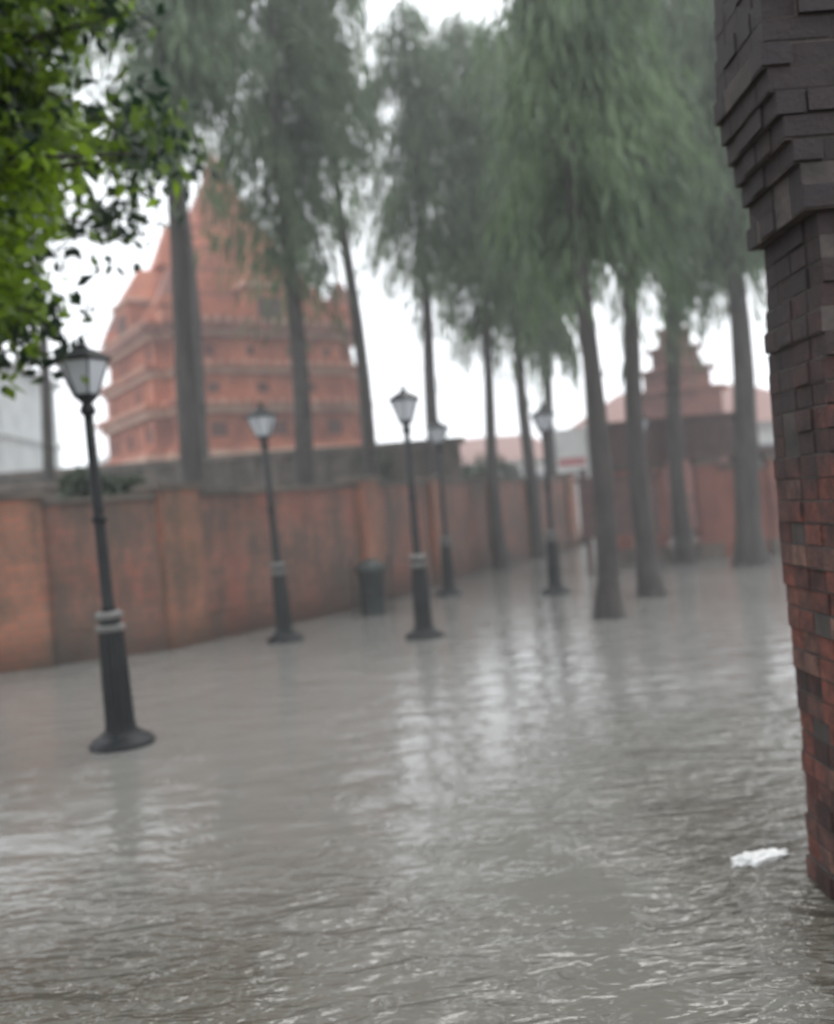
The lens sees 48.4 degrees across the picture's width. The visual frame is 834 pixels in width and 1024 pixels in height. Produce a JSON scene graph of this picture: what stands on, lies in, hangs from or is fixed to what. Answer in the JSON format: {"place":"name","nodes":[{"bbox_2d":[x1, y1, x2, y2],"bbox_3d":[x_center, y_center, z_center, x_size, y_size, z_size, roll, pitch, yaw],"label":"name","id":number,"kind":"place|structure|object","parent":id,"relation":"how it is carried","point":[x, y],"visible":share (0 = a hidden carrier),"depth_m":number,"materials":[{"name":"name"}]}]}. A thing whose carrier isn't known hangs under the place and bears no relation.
{"place":"outdoors","nodes":[
{"label":"outdoors","id":0,"kind":"place"},
{"bbox_2d":[2,0,769,467],"label":"sky","id":1,"kind":"structure","parent":0,"point":[392,362],"materials":[{"name":"white"}]},
{"bbox_2d":[0,535,833,1023],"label":"flood water","id":2,"kind":"structure","parent":0,"point":[512,795],"depth_m":4.66,"materials":[{"name":"grey liquid"}]},
{"bbox_2d":[349,555,393,615],"bbox_3d":[-0.663,1.132,13.712,0.470,0.950,0.463,-4,1,40],"label":"litter bin","id":3,"kind":"object","parent":2,"relation":"in","point":[370,572],"visible":0.8,"depth_m":13.56,"materials":[{"name":"metal"}]},
{"bbox_2d":[730,848,788,867],"bbox_3d":[1.426,1.444,3.867,0.298,0.061,0.117,-5,1,-17],"label":"plastic bag","id":4,"kind":"object","parent":2,"relation":"on","point":[758,858],"visible":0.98,"depth_m":3.84,"materials":[{"name":"white plastic"}]},
{"bbox_2d":[579,538,585,543],"bbox_3d":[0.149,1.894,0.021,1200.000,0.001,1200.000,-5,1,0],"label":"ground","id":5,"kind":"structure","parent":0,"point":[582,541],"depth_m":33.59,"materials":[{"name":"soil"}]},
{"bbox_2d":[54,334,154,753],"bbox_3d":[-2.290,0.328,6.762,0.470,3.260,0.470,-6,1,0],"label":"street lamp","id":6,"kind":"object","parent":5,"relation":"on","point":[123,732],"visible":0.95,"depth_m":6.70,"materials":[{"name":"metal"}]},
{"bbox_2d":[0,0,225,399],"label":"leafy tree","id":7,"kind":"object","parent":5,"relation":"on","point":[35,138],"visible":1,"depth_m":5.86,"materials":[{"name":"green plant"}]},
{"bbox_2d":[244,401,303,643],"bbox_3d":[-1.784,0.236,11.550,0.470,3.260,0.470,-6,1,-17],"label":"street lamp","id":8,"kind":"object","parent":5,"relation":"on","point":[261,419],"visible":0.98,"depth_m":11.49,"materials":[{"name":"metal"}]},
{"bbox_2d":[0,472,579,673],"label":"brickwork","id":9,"kind":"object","parent":5,"relation":"on","point":[190,562],"visible":0.68,"depth_m":12.28,"materials":[{"name":"brick"}]},
{"bbox_2d":[54,464,146,498],"bbox_3d":[-4.035,0.014,11.951,1.207,1.305,0.816,-5,1,-24],"label":"shrub","id":10,"kind":"object","parent":9,"relation":"on","point":[74,484],"visible":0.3,"depth_m":11.75,"materials":[{"name":"green plant"}]},
{"bbox_2d":[388,383,443,639],"bbox_3d":[-0.030,0.104,10.945,0.470,3.260,0.470,-6,1,-29],"label":"street lamp","id":11,"kind":"object","parent":5,"relation":"on","point":[403,401],"visible":0.95,"depth_m":10.88,"materials":[{"name":"metal"}]},
{"bbox_2d":[425,416,462,595],"bbox_3d":[0.445,0.016,15.602,0.470,3.260,0.470,-4,1,-6],"label":"street lamp","id":12,"kind":"object","parent":5,"relation":"on","point":[437,430],"visible":0.94,"depth_m":15.54,"materials":[{"name":"metal"}]},
{"bbox_2d":[395,3,554,569],"bbox_3d":[1.358,-4.703,20.153,3.276,12.554,3.662,-5,1,0],"label":"ashoka tree","id":13,"kind":"object","parent":5,"relation":"on","point":[501,557],"visible":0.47,"depth_m":19.82,"materials":[{"name":"green plant"}]},
{"bbox_2d":[530,403,569,594],"bbox_3d":[2.086,-0.102,14.608,0.470,3.260,0.470,-5,0,-40],"label":"street lamp","id":14,"kind":"object","parent":5,"relation":"on","point":[542,417],"visible":0.95,"depth_m":14.54,"materials":[{"name":"metal"}]},
{"bbox_2d":[529,3,618,538],"bbox_3d":[5.003,-8.092,28.775,4.754,18.544,4.505,-5,1,0],"label":"ashoka tree","id":15,"kind":"object","parent":5,"relation":"on","point":[588,447],"visible":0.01,"depth_m":28.86,"materials":[{"name":"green plant"}]},
{"bbox_2d":[452,0,716,618],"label":"ashoka tree","id":16,"kind":"object","parent":5,"relation":"on","point":[585,150],"visible":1,"depth_m":11.10,"materials":[{"name":"green plant"}]},
{"bbox_2d":[574,464,663,574],"bbox_3d":[3.780,0.293,17.178,1.560,2.250,0.180,-4,1,8],"label":"notice board","id":17,"kind":"object","parent":5,"relation":"on","point":[624,521],"visible":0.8,"depth_m":17.11,"materials":[{"name":"paint"}]},
{"bbox_2d":[527,0,735,597],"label":"ashoka tree","id":18,"kind":"object","parent":5,"relation":"on","point":[650,582],"visible":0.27,"depth_m":13.05,"materials":[{"name":"green plant"}]},
{"bbox_2d":[643,416,662,567],"bbox_3d":[4.339,-0.312,17.601,0.470,3.260,0.470,-5,1,-11],"label":"street lamp","id":19,"kind":"object","parent":5,"relation":"on","point":[646,420],"visible":0.05,"depth_m":17.47,"materials":[{"name":"metal"}]},
{"bbox_2d":[589,0,748,563],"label":"ashoka tree","id":20,"kind":"object","parent":5,"relation":"on","point":[685,552],"visible":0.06,"depth_m":17.89,"materials":[{"name":"green plant"}]},
{"bbox_2d":[608,412,780,564],"bbox_3d":[5.739,-0.356,18.881,3.800,3.200,0.640,-4,1,6],"label":"gateway","id":21,"kind":"object","parent":5,"relation":"on","point":[707,440],"visible":0.49,"depth_m":18.67,"materials":[{"name":"brick"}]},
{"bbox_2d":[641,0,771,566],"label":"ashoka tree","id":22,"kind":"object","parent":5,"relation":"on","point":[750,548],"visible":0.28,"depth_m":16.39,"materials":[{"name":"green plant"}]},
{"bbox_2d":[659,0,766,469],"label":"ashoka tree","id":23,"kind":"object","parent":5,"relation":"on","point":[754,291],"visible":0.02,"depth_m":20.89,"materials":[{"name":"green plant"}]},
{"bbox_2d":[709,268,760,464],"bbox_3d":[9.323,-7.924,26.816,4.215,17.584,4.710,-4,1,42],"label":"ashoka tree","id":24,"kind":"object","parent":5,"relation":"on","point":[723,294],"depth_m":27.33,"materials":[{"name":"green plant"}]},
{"bbox_2d":[713,0,833,898],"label":"brick arch pier","id":25,"kind":"structure","parent":5,"relation":"on","point":[773,109],"depth_m":3.36,"materials":[{"name":"brown brick"}]},
{"bbox_2d":[578,526,696,539],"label":"garden ground","id":26,"kind":"structure","parent":0,"point":[580,530],"depth_m":32.06,"materials":[{"name":"soil"}]},
{"bbox_2d":[0,359,65,472],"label":"concrete building","id":27,"kind":"structure","parent":26,"relation":"on","point":[20,432],"depth_m":39.21,"materials":[{"name":"white paint"}]},
{"bbox_2d":[2,0,105,480],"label":"ashoka tree","id":28,"kind":"object","parent":26,"relation":"on","point":[47,439],"visible":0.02,"depth_m":15.87,"materials":[{"name":"green plant"}]},
{"bbox_2d":[81,455,108,466],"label":"white house","id":29,"kind":"structure","parent":26,"relation":"on","point":[103,459],"depth_m":46.85,"materials":[{"name":"paint"}]},
{"bbox_2d":[35,0,287,489],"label":"ashoka tree","id":30,"kind":"object","parent":26,"relation":"on","point":[178,59],"visible":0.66,"depth_m":13.39,"materials":[{"name":"green plant"}]},
{"bbox_2d":[89,0,245,456],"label":"ashoka tree","id":31,"kind":"object","parent":26,"relation":"on","point":[198,347],"visible":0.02,"depth_m":21.86,"materials":[{"name":"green plant"}]},
{"bbox_2d":[0,437,467,547],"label":"terrace wall","id":32,"kind":"structure","parent":26,"relation":"on","point":[236,471],"depth_m":19.32,"materials":[{"name":"stone"}]},
{"bbox_2d":[95,147,373,464],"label":"temple","id":33,"kind":"structure","parent":26,"relation":"on","point":[244,375],"depth_m":27.60,"materials":[{"name":"brick"}]},
{"bbox_2d":[190,0,382,485],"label":"ashoka tree","id":34,"kind":"object","parent":26,"relation":"on","point":[290,229],"visible":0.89,"depth_m":15.31,"materials":[{"name":"green plant"}]},
{"bbox_2d":[279,0,396,481],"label":"ashoka tree","id":35,"kind":"object","parent":26,"relation":"on","point":[367,425],"visible":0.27,"depth_m":16.85,"materials":[{"name":"green plant"}]},
{"bbox_2d":[342,0,506,484],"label":"ashoka tree","id":36,"kind":"object","parent":26,"relation":"on","point":[418,178],"visible":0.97,"depth_m":18.54,"materials":[{"name":"green plant"}]},
{"bbox_2d":[348,448,523,481],"bbox_3d":[0.835,-0.311,22.684,1.289,2.558,8.476,-4,1,27],"label":"hedge","id":37,"kind":"object","parent":26,"relation":"on","point":[505,469],"visible":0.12,"depth_m":23.74,"materials":[{"name":"green plant"}]},
{"bbox_2d":[460,434,544,478],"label":"white house","id":38,"kind":"structure","parent":26,"relation":"on","point":[509,447],"depth_m":51.59,"materials":[{"name":"paint"}]},
{"bbox_2d":[442,22,601,557],"bbox_3d":[2.559,-5.332,22.912,3.882,13.563,3.762,-4,1,28],"label":"ashoka tree","id":39,"kind":"object","parent":26,"relation":"on","point":[538,547],"visible":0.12,"depth_m":22.81,"materials":[{"name":"green plant"}]},
{"bbox_2d":[488,3,582,473],"bbox_3d":[3.439,-6.428,25.969,3.760,15.550,3.369,-5,1,0],"label":"ashoka tree","id":40,"kind":"object","parent":26,"relation":"on","point":[547,402],"visible":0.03,"depth_m":25.83,"materials":[{"name":"green plant"}]},
{"bbox_2d":[554,424,594,542],"bbox_3d":[4.654,-0.765,27.497,0.980,3.600,0.080,-5,1,0],"label":"festival banner","id":41,"kind":"object","parent":26,"relation":"on","point":[571,449],"visible":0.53,"depth_m":27.46,"materials":[{"name":"white fabric"}]},
{"bbox_2d":[541,384,773,526],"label":"tiled roof house","id":42,"kind":"structure","parent":26,"relation":"on","point":[615,408],"depth_m":37.16,"materials":[{"name":"white paint"}]},
{"bbox_2d":[633,325,729,539],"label":"brick gate tower","id":43,"kind":"structure","parent":26,"relation":"on","point":[704,396],"depth_m":29.08,"materials":[{"name":"brick"}]}
]}

